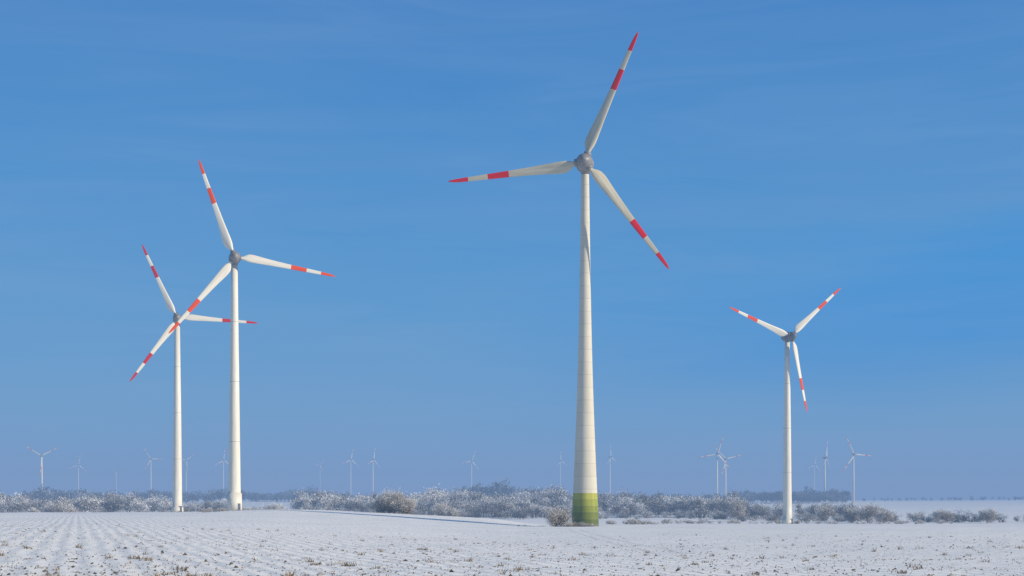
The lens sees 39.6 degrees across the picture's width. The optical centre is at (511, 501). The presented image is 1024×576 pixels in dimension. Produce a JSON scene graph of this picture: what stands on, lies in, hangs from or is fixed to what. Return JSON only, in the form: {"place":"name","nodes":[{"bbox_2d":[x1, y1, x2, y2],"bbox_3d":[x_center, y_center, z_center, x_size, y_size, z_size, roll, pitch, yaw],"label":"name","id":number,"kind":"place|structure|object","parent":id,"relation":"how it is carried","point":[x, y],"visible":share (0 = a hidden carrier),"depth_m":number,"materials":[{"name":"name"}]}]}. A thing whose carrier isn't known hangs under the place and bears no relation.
{"place":"outdoors","nodes":[
{"label":"outdoors","id":0,"kind":"place"},
{"bbox_2d":[0,525,1022,575],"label":"dry stubble grass","id":1,"kind":"structure","parent":0,"point":[380,550],"depth_m":65.63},
{"bbox_2d":[0,500,1023,575],"bbox_3d":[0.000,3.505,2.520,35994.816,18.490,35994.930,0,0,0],"label":"snow field","id":2,"kind":"structure","parent":0,"point":[355,525],"depth_m":109.97,"materials":[{"name":"white snow"}]},
{"bbox_2d":[26,507,39,511],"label":"frosted tree","id":3,"kind":"object","parent":2,"relation":"on","point":[33,510],"visible":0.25,"depth_m":859.33,"materials":[{"name":"white plant"}]},
{"bbox_2d":[26,446,58,488],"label":"wind turbine","id":4,"kind":"object","parent":2,"relation":"on","point":[41,471],"visible":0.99,"depth_m":2574.38,"materials":[{"name":"white paint"}]},
{"bbox_2d":[37,502,58,511],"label":"frosted tree","id":5,"kind":"object","parent":2,"relation":"on","point":[47,508],"visible":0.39,"depth_m":888.01,"materials":[{"name":"grey plant"}]},
{"bbox_2d":[51,495,73,511],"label":"frosted tree","id":6,"kind":"object","parent":2,"relation":"on","point":[62,502],"visible":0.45,"depth_m":877.19,"materials":[{"name":"grey plant"}]},
{"bbox_2d":[61,504,79,511],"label":"frosted tree","id":7,"kind":"object","parent":2,"relation":"on","point":[67,509],"visible":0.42,"depth_m":868.30,"materials":[{"name":"grey plant"}]},
{"bbox_2d":[68,454,86,489],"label":"wind turbine","id":8,"kind":"object","parent":2,"relation":"on","point":[78,465],"visible":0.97,"depth_m":4392.98,"materials":[{"name":"white paint"}]},
{"bbox_2d":[110,466,122,493],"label":"wind turbine","id":9,"kind":"object","parent":2,"relation":"on","point":[116,478],"visible":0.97,"depth_m":5334.95,"materials":[{"name":"white paint"}]},
{"bbox_2d":[144,448,155,489],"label":"wind turbine","id":10,"kind":"object","parent":2,"relation":"on","point":[150,470],"visible":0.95,"depth_m":3733.79,"materials":[{"name":"white paint"}]},
{"bbox_2d":[183,455,192,491],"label":"wind turbine","id":11,"kind":"object","parent":2,"relation":"on","point":[186,472],"visible":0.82,"depth_m":4393.49,"materials":[{"name":"white paint"}]},
{"bbox_2d":[130,245,256,511],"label":"wind turbine","id":12,"kind":"object","parent":2,"relation":"on","point":[177,475],"visible":0.89,"depth_m":633.38,"materials":[{"name":"white paint"}]},
{"bbox_2d":[215,450,228,498],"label":"wind turbine","id":13,"kind":"object","parent":2,"relation":"on","point":[223,469],"visible":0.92,"depth_m":4148.80,"materials":[{"name":"white paint"}]},
{"bbox_2d":[169,160,334,510],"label":"wind turbine","id":14,"kind":"object","parent":2,"relation":"on","point":[234,498],"visible":0.98,"depth_m":498.34,"materials":[{"name":"white paint"}]},
{"bbox_2d":[267,503,283,508],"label":"frosted tree","id":15,"kind":"object","parent":2,"relation":"on","point":[274,506],"visible":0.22,"depth_m":858.64,"materials":[{"name":"grey plant"}]},
{"bbox_2d":[344,451,359,493],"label":"wind turbine","id":16,"kind":"object","parent":2,"relation":"on","point":[350,470],"visible":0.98,"depth_m":4148.88,"materials":[{"name":"white paint"}]},
{"bbox_2d":[368,452,379,493],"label":"wind turbine","id":17,"kind":"object","parent":2,"relation":"on","point":[372,474],"visible":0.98,"depth_m":3734.38,"materials":[{"name":"white paint"}]},
{"bbox_2d":[367,499,386,512],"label":"frosted bush","id":18,"kind":"object","parent":2,"relation":"on","point":[377,505],"visible":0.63,"depth_m":522.45,"materials":[{"name":"grey plant"}]},
{"bbox_2d":[374,487,408,513],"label":"frosted bush","id":19,"kind":"object","parent":2,"relation":"on","point":[386,502],"visible":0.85,"depth_m":518.34,"materials":[{"name":"grey plant"}]},
{"bbox_2d":[390,497,417,513],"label":"frosted bush","id":20,"kind":"object","parent":2,"relation":"on","point":[408,507],"visible":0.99,"depth_m":513.93,"materials":[{"name":"grey plant"}]},
{"bbox_2d":[426,502,449,515],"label":"bush","id":21,"kind":"object","parent":2,"relation":"on","point":[438,509],"visible":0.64,"depth_m":798.42,"materials":[{"name":"white plant"}]},
{"bbox_2d":[439,504,459,516],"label":"frosted tree","id":22,"kind":"object","parent":2,"relation":"on","point":[452,511],"visible":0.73,"depth_m":788.17,"materials":[{"name":"white plant"}]},
{"bbox_2d":[463,450,476,485],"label":"wind turbine","id":23,"kind":"object","parent":2,"relation":"on","point":[471,468],"visible":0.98,"depth_m":4148.79,"materials":[{"name":"white paint"}]},
{"bbox_2d":[0,490,1023,522],"bbox_3d":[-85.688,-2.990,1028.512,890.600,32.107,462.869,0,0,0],"label":"distant tree line","id":24,"kind":"object","parent":2,"relation":"on","point":[107,503],"visible":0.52,"depth_m":1004.09,"materials":[{"name":"grey plant"}]},
{"bbox_2d":[0,476,1023,504],"bbox_3d":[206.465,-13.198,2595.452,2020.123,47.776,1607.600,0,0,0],"label":"forest","id":25,"kind":"object","parent":2,"relation":"on","point":[749,496],"visible":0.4,"depth_m":2297.25,"materials":[{"name":"grey plant"}]},
{"bbox_2d":[0,521,1023,575],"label":"soil clods","id":26,"kind":"object","parent":2,"relation":"on","point":[413,573],"visible":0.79,"depth_m":67.39,"materials":[{"name":"brown soil"}]},
{"bbox_2d":[289,483,749,518],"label":"distant woodland","id":27,"kind":"object","parent":2,"relation":"on","point":[525,503],"visible":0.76,"depth_m":1048.95,"materials":[{"name":"grey plant"}]},
{"bbox_2d":[448,32,668,526],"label":"wind turbine","id":28,"kind":"object","parent":2,"relation":"on","point":[585,504],"visible":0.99,"depth_m":427.39,"materials":[{"name":"metal"}]},
{"bbox_2d":[544,505,574,526],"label":"frosted bush","id":29,"kind":"object","parent":2,"relation":"on","point":[557,517],"visible":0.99,"depth_m":419.43,"materials":[{"name":"white plant"}]},
{"bbox_2d":[556,460,565,487],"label":"wind turbine","id":30,"kind":"object","parent":2,"relation":"on","point":[560,472],"visible":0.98,"depth_m":4667.73,"materials":[{"name":"white paint"}]},
{"bbox_2d":[184,506,951,526],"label":"hedge row","id":31,"kind":"object","parent":2,"relation":"on","point":[731,521],"visible":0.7,"depth_m":723.46,"materials":[{"name":"grey plant"}]},
{"bbox_2d":[609,456,613,492],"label":"wind turbine","id":32,"kind":"object","parent":2,"relation":"on","point":[610,457],"visible":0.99,"depth_m":3734.34,"materials":[{"name":"white paint"}]},
{"bbox_2d":[701,436,728,493],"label":"wind turbine","id":33,"kind":"object","parent":2,"relation":"on","point":[716,454],"visible":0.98,"depth_m":2488.57,"materials":[{"name":"white paint"}]},
{"bbox_2d":[714,446,740,494],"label":"wind turbine","id":34,"kind":"object","parent":2,"relation":"on","point":[725,459],"visible":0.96,"depth_m":2764.86,"materials":[{"name":"white paint"}]},
{"bbox_2d":[726,498,747,516],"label":"bush","id":35,"kind":"object","parent":2,"relation":"on","point":[736,510],"visible":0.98,"depth_m":848.39,"materials":[{"name":"grey plant"}]},
{"bbox_2d":[730,288,840,523],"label":"wind turbine","id":36,"kind":"object","parent":2,"relation":"on","point":[787,337],"visible":1,"depth_m":678.40,"materials":[{"name":"white paint"}]},
{"bbox_2d":[809,455,819,489],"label":"wind turbine","id":37,"kind":"object","parent":2,"relation":"on","point":[814,465],"visible":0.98,"depth_m":4667.58,"materials":[{"name":"white paint"}]},
{"bbox_2d":[814,505,836,521],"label":"frosted tree","id":38,"kind":"object","parent":2,"relation":"on","point":[824,513],"visible":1,"depth_m":797.95,"materials":[{"name":"white plant"}]},
{"bbox_2d":[823,439,829,501],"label":"wind turbine","id":39,"kind":"object","parent":2,"relation":"on","point":[824,458],"visible":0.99,"depth_m":2574.82,"materials":[{"name":"white paint"}]},
{"bbox_2d":[843,507,861,522],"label":"frosted tree","id":40,"kind":"object","parent":2,"relation":"on","point":[848,516],"visible":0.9,"depth_m":798.60,"materials":[{"name":"white plant"}]},
{"bbox_2d":[844,436,869,501],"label":"wind turbine","id":41,"kind":"object","parent":2,"relation":"on","point":[853,488],"visible":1,"depth_m":2488.55,"materials":[{"name":"white paint"}]},
{"bbox_2d":[850,501,882,522],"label":"frosted tree","id":42,"kind":"object","parent":2,"relation":"on","point":[868,513],"visible":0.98,"depth_m":787.96,"materials":[{"name":"white plant"}]},
{"bbox_2d":[872,507,896,522],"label":"frosted tree","id":43,"kind":"object","parent":2,"relation":"on","point":[884,515],"visible":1,"depth_m":777.98,"materials":[{"name":"white plant"}]},
{"bbox_2d":[932,507,956,522],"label":"frosted tree","id":44,"kind":"object","parent":2,"relation":"on","point":[946,515],"visible":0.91,"depth_m":798.95,"materials":[{"name":"white plant"}]},
{"bbox_2d":[978,507,999,523],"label":"bush","id":45,"kind":"object","parent":2,"relation":"on","point":[987,515],"visible":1,"depth_m":787.87,"materials":[{"name":"white plant"}]},
{"bbox_2d":[0,0,1023,499],"label":"sky","id":46,"kind":"structure","parent":0,"point":[778,157],"materials":[{"name":"blue"}]}
]}

